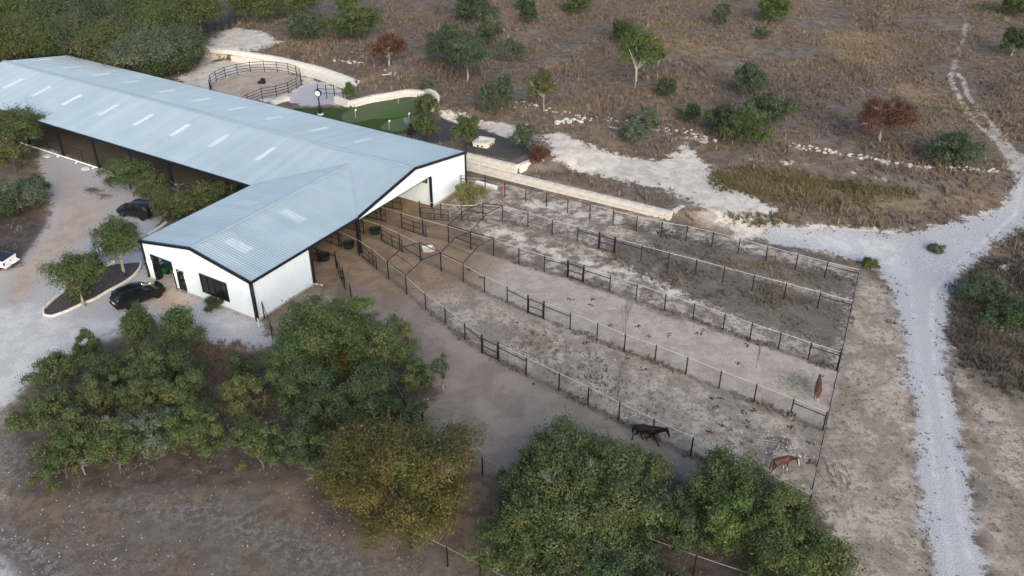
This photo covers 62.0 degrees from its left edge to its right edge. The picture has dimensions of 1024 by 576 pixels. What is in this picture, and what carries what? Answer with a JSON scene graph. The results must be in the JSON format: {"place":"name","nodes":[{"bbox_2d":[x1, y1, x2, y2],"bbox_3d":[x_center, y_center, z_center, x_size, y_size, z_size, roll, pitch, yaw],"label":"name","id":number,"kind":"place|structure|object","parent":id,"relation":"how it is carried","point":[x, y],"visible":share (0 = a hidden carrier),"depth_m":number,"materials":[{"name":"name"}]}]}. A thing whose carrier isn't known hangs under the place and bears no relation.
{"place":"outdoors","nodes":[
{"label":"outdoors","id":0,"kind":"place"},
{"bbox_2d":[0,112,429,281],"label":"barn floor","id":1,"kind":"structure","parent":0,"point":[182,175],"depth_m":106.67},
{"bbox_2d":[0,0,1023,575],"bbox_3d":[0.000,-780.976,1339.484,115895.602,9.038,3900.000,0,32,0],"label":"ground","id":2,"kind":"structure","parent":0,"point":[242,512],"depth_m":82.95,"materials":[{"name":"soil"}]},
{"bbox_2d":[0,138,33,171],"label":"oak tree","id":3,"kind":"object","parent":2,"relation":"on","point":[12,150],"visible":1,"depth_m":107.83,"materials":[{"name":"green plant"}]},
{"bbox_2d":[0,99,52,156],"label":"oak tree","id":4,"kind":"object","parent":2,"relation":"on","point":[15,123],"visible":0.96,"depth_m":110.85,"materials":[{"name":"green plant"}]},
{"bbox_2d":[0,177,54,208],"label":"shrub","id":5,"kind":"object","parent":2,"relation":"on","point":[30,193],"visible":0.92,"depth_m":98.89,"materials":[{"name":"green plant"}]},
{"bbox_2d":[0,2,64,61],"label":"oak tree","id":6,"kind":"object","parent":2,"relation":"on","point":[19,24],"visible":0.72,"depth_m":142.69,"materials":[{"name":"green plant"}]},
{"bbox_2d":[0,379,86,434],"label":"oak tree","id":7,"kind":"object","parent":2,"relation":"on","point":[37,411],"visible":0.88,"depth_m":65.09,"materials":[{"name":"green plant"}]},
{"bbox_2d":[21,16,79,56],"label":"oak tree","id":8,"kind":"object","parent":2,"relation":"on","point":[44,40],"visible":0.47,"depth_m":142.37,"materials":[{"name":"green plant"}]},
{"bbox_2d":[14,346,98,392],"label":"oak tree","id":9,"kind":"object","parent":2,"relation":"on","point":[59,364],"visible":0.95,"depth_m":69.86,"materials":[{"name":"green plant"}]},
{"bbox_2d":[25,425,91,492],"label":"oak tree","id":10,"kind":"object","parent":2,"relation":"on","point":[67,447],"visible":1,"depth_m":61.19,"materials":[{"name":"green plant"}]},
{"bbox_2d":[37,403,106,447],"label":"oak tree","id":11,"kind":"object","parent":2,"relation":"on","point":[77,421],"visible":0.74,"depth_m":63.69,"materials":[{"name":"green plant"}]},
{"bbox_2d":[42,6,102,58],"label":"oak tree","id":12,"kind":"object","parent":2,"relation":"on","point":[71,22],"visible":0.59,"depth_m":140.25,"materials":[{"name":"green plant"}]},
{"bbox_2d":[71,373,127,419],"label":"oak tree","id":13,"kind":"object","parent":2,"relation":"on","point":[100,400],"visible":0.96,"depth_m":66.84,"materials":[{"name":"green plant"}]},
{"bbox_2d":[64,6,144,61],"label":"oak tree","id":14,"kind":"object","parent":2,"relation":"on","point":[95,37],"visible":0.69,"depth_m":135.32,"materials":[{"name":"green plant"}]},
{"bbox_2d":[79,349,137,388],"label":"oak tree","id":15,"kind":"object","parent":2,"relation":"on","point":[109,363],"visible":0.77,"depth_m":69.92,"materials":[{"name":"green plant"}]},
{"bbox_2d":[80,415,143,469],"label":"oak tree","id":16,"kind":"object","parent":2,"relation":"on","point":[107,443],"visible":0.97,"depth_m":61.93,"materials":[{"name":"green plant"}]},
{"bbox_2d":[80,0,153,24],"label":"oak tree","id":17,"kind":"object","parent":2,"relation":"on","point":[122,6],"visible":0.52,"depth_m":145.83,"materials":[{"name":"green plant"}]},
{"bbox_2d":[93,19,175,73],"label":"oak tree","id":18,"kind":"object","parent":2,"relation":"on","point":[125,51],"visible":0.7,"depth_m":131.90,"materials":[{"name":"green plant"}]},
{"bbox_2d":[0,150,274,409],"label":"gravel drive","id":19,"kind":"structure","parent":2,"relation":"on","point":[81,202],"depth_m":84.34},
{"bbox_2d":[34,245,115,306],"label":"oak tree","id":20,"kind":"object","parent":19,"relation":"on","point":[76,269],"visible":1,"depth_m":79.90,"materials":[{"name":"green plant"}]},
{"bbox_2d":[83,211,143,277],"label":"oak tree","id":21,"kind":"object","parent":19,"relation":"on","point":[121,242],"visible":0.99,"depth_m":84.04,"materials":[{"name":"green plant"}]},
{"bbox_2d":[93,154,158,189],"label":"oak tree","id":22,"kind":"object","parent":19,"relation":"on","point":[127,172],"visible":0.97,"depth_m":102.75,"materials":[{"name":"green plant"}]},
{"bbox_2d":[116,198,154,220],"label":"suv","id":23,"kind":"object","parent":19,"relation":"on","point":[139,209],"visible":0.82,"depth_m":97.80,"materials":[{"name":"black metal"}]},
{"bbox_2d":[109,280,165,309],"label":"suv","id":24,"kind":"object","parent":19,"relation":"on","point":[123,297],"visible":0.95,"depth_m":82.22,"materials":[{"name":"black metal"}]},
{"bbox_2d":[129,169,166,200],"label":"oak tree","id":25,"kind":"object","parent":19,"relation":"on","point":[144,183],"visible":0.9,"depth_m":100.57,"materials":[{"name":"green plant"}]},
{"bbox_2d":[116,301,160,348],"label":"oak tree","id":26,"kind":"object","parent":2,"relation":"on","point":[136,320],"visible":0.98,"depth_m":74.53,"materials":[{"name":"green plant"}]},
{"bbox_2d":[113,374,175,425],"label":"oak tree","id":27,"kind":"object","parent":2,"relation":"on","point":[137,402],"visible":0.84,"depth_m":66.20,"materials":[{"name":"green plant"}]},
{"bbox_2d":[115,405,183,464],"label":"oak tree","id":28,"kind":"object","parent":2,"relation":"on","point":[152,435],"visible":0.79,"depth_m":62.84,"materials":[{"name":"green plant"}]},
{"bbox_2d":[123,2,182,32],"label":"oak tree","id":29,"kind":"object","parent":2,"relation":"on","point":[148,16],"visible":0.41,"depth_m":140.50,"materials":[{"name":"green plant"}]},
{"bbox_2d":[113,337,194,393],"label":"oak tree","id":30,"kind":"object","parent":2,"relation":"on","point":[151,358],"visible":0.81,"depth_m":69.07,"materials":[{"name":"green plant"}]},
{"bbox_2d":[131,15,198,73],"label":"oak tree","id":31,"kind":"object","parent":2,"relation":"on","point":[165,47],"visible":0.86,"depth_m":133.36,"materials":[{"name":"green plant"}]},
{"bbox_2d":[157,189,204,219],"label":"oak tree","id":32,"kind":"object","parent":2,"relation":"on","point":[178,209],"visible":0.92,"depth_m":96.47,"materials":[{"name":"green plant"}]},
{"bbox_2d":[147,366,215,423],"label":"oak tree","id":33,"kind":"object","parent":2,"relation":"on","point":[181,393],"visible":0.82,"depth_m":65.89,"materials":[{"name":"green plant"}]},
{"bbox_2d":[153,300,213,351],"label":"oak tree","id":34,"kind":"object","parent":2,"relation":"on","point":[178,322],"visible":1,"depth_m":74.44,"materials":[{"name":"green plant"}]},
{"bbox_2d":[157,348,214,388],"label":"oak tree","id":35,"kind":"object","parent":2,"relation":"on","point":[186,361],"visible":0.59,"depth_m":69.58,"materials":[{"name":"green plant"}]},
{"bbox_2d":[165,21,212,68],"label":"oak tree","id":36,"kind":"object","parent":2,"relation":"on","point":[198,49],"visible":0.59,"depth_m":136.70,"materials":[{"name":"green plant"}]},
{"bbox_2d":[155,397,229,463],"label":"oak tree","id":37,"kind":"object","parent":2,"relation":"on","point":[202,417],"visible":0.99,"depth_m":62.72,"materials":[{"name":"green plant"}]},
{"bbox_2d":[163,0,229,32],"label":"oak tree","id":38,"kind":"object","parent":2,"relation":"on","point":[208,8],"visible":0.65,"depth_m":148.30,"materials":[{"name":"green plant"}]},
{"bbox_2d":[180,179,223,208],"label":"oak tree","id":39,"kind":"object","parent":2,"relation":"on","point":[207,194],"visible":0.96,"depth_m":97.69,"materials":[{"name":"green plant"}]},
{"bbox_2d":[171,337,266,385],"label":"dry brush","id":40,"kind":"object","parent":2,"relation":"on","point":[225,354],"visible":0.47,"depth_m":75.78,"materials":[{"name":"plant"}]},
{"bbox_2d":[0,55,466,326],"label":"barn","id":41,"kind":"structure","parent":2,"relation":"on","point":[309,181],"depth_m":100.19,"materials":[{"name":"white metal"}]},
{"bbox_2d":[223,349,263,390],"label":"oak tree","id":42,"kind":"object","parent":2,"relation":"on","point":[237,363],"visible":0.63,"depth_m":70.19,"materials":[{"name":"green plant"}]},
{"bbox_2d":[213,372,275,426],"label":"oak tree","id":43,"kind":"object","parent":2,"relation":"on","point":[242,399],"visible":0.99,"depth_m":65.89,"materials":[{"name":"green plant"}]},
{"bbox_2d":[223,414,282,471],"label":"oak tree","id":44,"kind":"object","parent":2,"relation":"on","point":[253,433],"visible":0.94,"depth_m":61.76,"materials":[{"name":"green plant"}]},
{"bbox_2d":[211,71,300,99],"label":"round pen sand","id":45,"kind":"structure","parent":2,"relation":"on","point":[242,84],"depth_m":133.08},
{"bbox_2d":[209,48,359,85],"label":"limestone wall","id":46,"kind":"structure","parent":2,"relation":"on","point":[332,73],"depth_m":138.96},
{"bbox_2d":[258,342,322,401],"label":"oak tree","id":47,"kind":"object","parent":2,"relation":"on","point":[278,374],"visible":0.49,"depth_m":68.39,"materials":[{"name":"green plant"}]},
{"bbox_2d":[231,55,356,88],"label":"limestone wall","id":48,"kind":"structure","parent":2,"relation":"on","point":[339,83],"depth_m":137.51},
{"bbox_2d":[264,411,334,472],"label":"oak tree","id":49,"kind":"object","parent":2,"relation":"on","point":[297,438],"visible":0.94,"depth_m":61.81,"materials":[{"name":"green plant"}]},
{"bbox_2d":[282,9,328,40],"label":"oak tree","id":50,"kind":"object","parent":2,"relation":"on","point":[302,25],"visible":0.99,"depth_m":146.47,"materials":[{"name":"green plant"}]},
{"bbox_2d":[273,356,349,431],"bbox_3d":[-15.292,8.996,65.378,5.719,6.556,4.986,19,36,27],"label":"oak tree","id":51,"kind":"object","parent":2,"relation":"on","point":[308,397],"visible":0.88,"depth_m":64.57,"materials":[{"name":"green plant"}]},
{"bbox_2d":[266,283,374,381],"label":"oak tree","id":52,"kind":"object","parent":2,"relation":"on","point":[327,343],"visible":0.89,"depth_m":69.64,"materials":[{"name":"green plant"}]},
{"bbox_2d":[319,2,384,39],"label":"oak tree","id":53,"kind":"object","parent":2,"relation":"on","point":[350,18],"visible":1,"depth_m":146.07,"materials":[{"name":"green plant"}]},
{"bbox_2d":[323,292,383,347],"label":"oak tree","id":54,"kind":"object","parent":2,"relation":"on","point":[356,305],"visible":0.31,"depth_m":72.28,"materials":[{"name":"green plant"}]},
{"bbox_2d":[324,349,400,429],"bbox_3d":[-11.416,8.354,66.454,5.670,6.529,7.541,0,32,0],"label":"oak tree","id":55,"kind":"object","parent":2,"relation":"on","point":[364,391],"visible":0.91,"depth_m":64.63,"materials":[{"name":"green plant"}]},
{"bbox_2d":[294,97,431,133],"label":"turf","id":56,"kind":"structure","parent":2,"relation":"on","point":[338,113],"depth_m":121.06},
{"bbox_2d":[341,98,419,121],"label":"putting green","id":57,"kind":"object","parent":56,"relation":"on","point":[367,111],"visible":0.86,"depth_m":123.47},
{"bbox_2d":[334,89,424,106],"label":"limestone wall","id":58,"kind":"structure","parent":2,"relation":"on","point":[341,101],"depth_m":126.14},
{"bbox_2d":[341,308,427,377],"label":"oak tree","id":59,"kind":"object","parent":2,"relation":"on","point":[378,339],"visible":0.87,"depth_m":69.72,"materials":[{"name":"green plant"}]},
{"bbox_2d":[364,31,407,66],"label":"dying tree","id":60,"kind":"object","parent":2,"relation":"on","point":[393,43],"visible":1,"depth_m":132.73,"materials":[{"name":"brown plant"}]},
{"bbox_2d":[295,400,492,559],"bbox_3d":[-8.062,12.545,57.595,13.615,8.890,13.014,0,32,0],"label":"cedar tree","id":61,"kind":"object","parent":2,"relation":"on","point":[403,454],"visible":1,"depth_m":56.63,"materials":[{"name":"green plant"}]},
{"bbox_2d":[372,396,429,433],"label":"oak tree","id":62,"kind":"object","parent":2,"relation":"on","point":[398,407],"visible":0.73,"depth_m":65.00,"materials":[{"name":"green plant"}]},
{"bbox_2d":[421,18,471,64],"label":"oak tree","id":63,"kind":"object","parent":2,"relation":"on","point":[444,34],"visible":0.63,"depth_m":134.51,"materials":[{"name":"green plant"}]},
{"bbox_2d":[450,113,480,148],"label":"oak tree","id":64,"kind":"object","parent":2,"relation":"on","point":[470,127],"visible":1,"depth_m":109.17,"materials":[{"name":"green plant"}]},
{"bbox_2d":[443,32,493,81],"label":"oak tree","id":65,"kind":"object","parent":2,"relation":"on","point":[468,49],"visible":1,"depth_m":127.55,"materials":[{"name":"green plant"}]},
{"bbox_2d":[474,3,505,47],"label":"oak tree","id":66,"kind":"object","parent":2,"relation":"on","point":[487,23],"visible":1,"depth_m":144.56,"materials":[{"name":"green plant"}]},
{"bbox_2d":[466,152,517,173],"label":"limestone wall","id":67,"kind":"structure","parent":2,"relation":"on","point":[501,165],"depth_m":107.76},
{"bbox_2d":[477,77,516,115],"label":"oak tree","id":68,"kind":"object","parent":2,"relation":"on","point":[487,88],"visible":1,"depth_m":117.99,"materials":[{"name":"green plant"}]},
{"bbox_2d":[0,202,1023,575],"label":"short weeds","id":69,"kind":"object","parent":2,"relation":"on","point":[562,388],"visible":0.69,"depth_m":70.78,"materials":[{"name":"green plant"}]},
{"bbox_2d":[495,445,544,510],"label":"oak tree","id":70,"kind":"object","parent":2,"relation":"on","point":[504,474],"visible":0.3,"depth_m":58.31,"materials":[{"name":"green plant"}]},
{"bbox_2d":[460,486,583,575],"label":"oak tree","id":71,"kind":"object","parent":2,"relation":"on","point":[520,545],"visible":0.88,"depth_m":52.91,"materials":[{"name":"green plant"}]},
{"bbox_2d":[316,246,749,575],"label":"wire fence","id":72,"kind":"object","parent":2,"relation":"on","point":[421,414],"visible":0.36,"depth_m":62.80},
{"bbox_2d":[523,67,558,111],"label":"juniper tree","id":73,"kind":"object","parent":2,"relation":"on","point":[542,85],"visible":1,"depth_m":118.11,"materials":[{"name":"green plant"}]},
{"bbox_2d":[76,0,1023,296],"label":"dry grass","id":74,"kind":"structure","parent":2,"relation":"on","point":[564,74],"depth_m":134.94,"materials":[{"name":"plant"}]},
{"bbox_2d":[498,405,639,545],"bbox_3d":[2.997,13.350,57.864,8.868,7.074,12.834,21,37,30],"label":"oak tree","id":75,"kind":"object","parent":2,"relation":"on","point":[548,449],"visible":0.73,"depth_m":57.31,"materials":[{"name":"green plant"}]},
{"bbox_2d":[466,162,672,219],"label":"limestone wall","id":76,"kind":"structure","parent":2,"relation":"on","point":[637,207],"depth_m":103.12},
{"bbox_2d":[342,257,810,575],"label":"dirt aisle","id":77,"kind":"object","parent":2,"relation":"on","point":[510,406],"visible":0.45,"depth_m":70.28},
{"bbox_2d":[397,355,436,397],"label":"oak tree","id":78,"kind":"object","parent":77,"relation":"on","point":[411,368],"visible":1,"depth_m":69.17,"materials":[{"name":"green plant"}]},
{"bbox_2d":[597,433,676,538],"bbox_3d":[8.147,14.234,58.160,6.653,5.243,7.486,23,38,32],"label":"oak tree","id":79,"kind":"object","parent":77,"relation":"on","point":[659,464],"visible":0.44,"depth_m":58.30,"materials":[{"name":"green plant"}]},
{"bbox_2d":[639,484,708,561],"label":"oak tree","id":80,"kind":"object","parent":77,"relation":"on","point":[681,517],"visible":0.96,"depth_m":55.09,"materials":[{"name":"green plant"}]},
{"bbox_2d":[671,438,778,553],"bbox_3d":[15.017,13.722,58.091,7.960,6.230,7.155,-26,40,-35],"label":"oak tree","id":81,"kind":"object","parent":77,"relation":"on","point":[719,472],"visible":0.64,"depth_m":57.09,"materials":[{"name":"green plant"}]},
{"bbox_2d":[694,481,791,561],"bbox_3d":[15.216,15.602,55.251,6.771,5.992,5.492,18,36,26],"label":"oak tree","id":82,"kind":"object","parent":77,"relation":"on","point":[721,515],"visible":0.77,"depth_m":54.48,"materials":[{"name":"green plant"}]},
{"bbox_2d":[716,461,825,570],"bbox_3d":[16.646,14.794,56.189,7.149,6.383,7.974,-24,39,-33],"label":"oak tree","id":83,"kind":"object","parent":77,"relation":"on","point":[783,497],"visible":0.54,"depth_m":54.85,"materials":[{"name":"green plant"}]},
{"bbox_2d":[498,437,678,574],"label":"oak tree","id":84,"kind":"object","parent":2,"relation":"on","point":[605,520],"visible":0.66,"depth_m":54.15,"materials":[{"name":"green plant"}]},
{"bbox_2d":[540,520,639,575],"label":"oak tree","id":85,"kind":"object","parent":2,"relation":"on","point":[588,563],"visible":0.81,"depth_m":51.88,"materials":[{"name":"green plant"}]},
{"bbox_2d":[230,0,1023,225],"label":"scrub","id":86,"kind":"object","parent":2,"relation":"on","point":[629,117],"visible":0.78,"depth_m":136.24,"materials":[{"name":"green plant"}]},
{"bbox_2d":[616,23,663,87],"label":"juniper tree","id":87,"kind":"object","parent":2,"relation":"on","point":[633,44],"visible":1,"depth_m":124.43,"materials":[{"name":"green plant"}]},
{"bbox_2d":[592,534,691,575],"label":"oak tree","id":88,"kind":"object","parent":2,"relation":"on","point":[649,564],"visible":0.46,"depth_m":53.29,"materials":[{"name":"green plant"}]},
{"bbox_2d":[316,52,1014,334],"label":"limestone ledge","id":89,"kind":"object","parent":2,"relation":"on","point":[558,122],"visible":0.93,"depth_m":115.13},
{"bbox_2d":[701,101,735,133],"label":"oak tree","id":90,"kind":"object","parent":2,"relation":"on","point":[723,110],"visible":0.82,"depth_m":114.24,"materials":[{"name":"green plant"}]},
{"bbox_2d":[717,103,776,146],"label":"oak tree","id":91,"kind":"object","parent":2,"relation":"on","point":[748,125],"visible":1,"depth_m":109.83,"materials":[{"name":"green plant"}]},
{"bbox_2d":[730,60,771,95],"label":"oak tree","id":92,"kind":"object","parent":2,"relation":"on","point":[751,71],"visible":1,"depth_m":126.36,"materials":[{"name":"green plant"}]},
{"bbox_2d":[745,90,802,129],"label":"oak tree","id":93,"kind":"object","parent":2,"relation":"on","point":[777,107],"visible":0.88,"depth_m":114.30,"materials":[{"name":"green plant"}]},
{"bbox_2d":[757,0,792,21],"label":"oak tree","id":94,"kind":"object","parent":2,"relation":"on","point":[773,8],"visible":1,"depth_m":157.09,"materials":[{"name":"green plant"}]},
{"bbox_2d":[737,505,872,575],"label":"oak tree","id":95,"kind":"object","parent":2,"relation":"on","point":[791,558],"visible":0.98,"depth_m":52.39,"materials":[{"name":"green plant"}]},
{"bbox_2d":[707,162,922,227],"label":"green grass","id":96,"kind":"structure","parent":2,"relation":"on","point":[736,183],"depth_m":103.08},
{"bbox_2d":[852,92,922,141],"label":"dying tree","id":97,"kind":"object","parent":2,"relation":"on","point":[896,110],"visible":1,"depth_m":110.65,"materials":[{"name":"brown plant"}]},
{"bbox_2d":[886,252,1023,398],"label":"brush","id":98,"kind":"object","parent":2,"relation":"on","point":[973,310],"visible":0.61,"depth_m":77.97,"materials":[{"name":"brown plant"}]},
{"bbox_2d":[919,128,992,168],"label":"oak tree","id":99,"kind":"object","parent":2,"relation":"on","point":[952,144],"visible":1,"depth_m":105.48,"materials":[{"name":"green plant"}]},
{"bbox_2d":[954,272,1008,304],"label":"bush","id":100,"kind":"object","parent":2,"relation":"on","point":[981,286],"visible":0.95,"depth_m":83.08,"materials":[{"name":"green plant"}]},
{"bbox_2d":[969,291,1023,329],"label":"bush","id":101,"kind":"object","parent":2,"relation":"on","point":[1012,313],"visible":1,"depth_m":79.28,"materials":[{"name":"green plant"}]},
{"bbox_2d":[374,176,859,509],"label":"paddock ground","id":102,"kind":"structure","parent":0,"point":[714,347],"depth_m":81.30,"materials":[{"name":"soil"}]},
{"bbox_2d":[337,232,812,504],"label":"wire fence","id":103,"kind":"object","parent":102,"relation":"on","point":[506,351],"visible":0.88,"depth_m":73.23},
{"bbox_2d":[362,219,827,430],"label":"wire fence","id":104,"kind":"object","parent":102,"relation":"on","point":[543,310],"visible":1,"depth_m":77.05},
{"bbox_2d":[369,207,841,369],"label":"wire fence","id":105,"kind":"object","parent":102,"relation":"on","point":[637,287],"visible":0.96,"depth_m":83.55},
{"bbox_2d":[419,201,853,314],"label":"wire fence","id":106,"kind":"object","parent":102,"relation":"on","point":[599,237],"visible":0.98,"depth_m":89.85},
{"bbox_2d":[460,175,859,284],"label":"wire fence","id":107,"kind":"object","parent":102,"relation":"on","point":[671,231],"visible":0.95,"depth_m":93.62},
{"bbox_2d":[410,204,1023,501],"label":"weeds","id":108,"kind":"object","parent":102,"relation":"on","point":[777,300],"visible":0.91,"depth_m":84.86,"materials":[{"name":"brown plant"}]},
{"bbox_2d":[758,155,1023,575],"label":"gravel road","id":109,"kind":"structure","parent":0,"point":[918,270],"depth_m":80.00,"materials":[{"name":"gravel"}]},
{"bbox_2d":[762,205,1022,575],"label":"road edge weeds","id":110,"kind":"object","parent":109,"relation":"on","point":[906,332],"visible":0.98,"depth_m":74.45,"materials":[{"name":"beige plant"}]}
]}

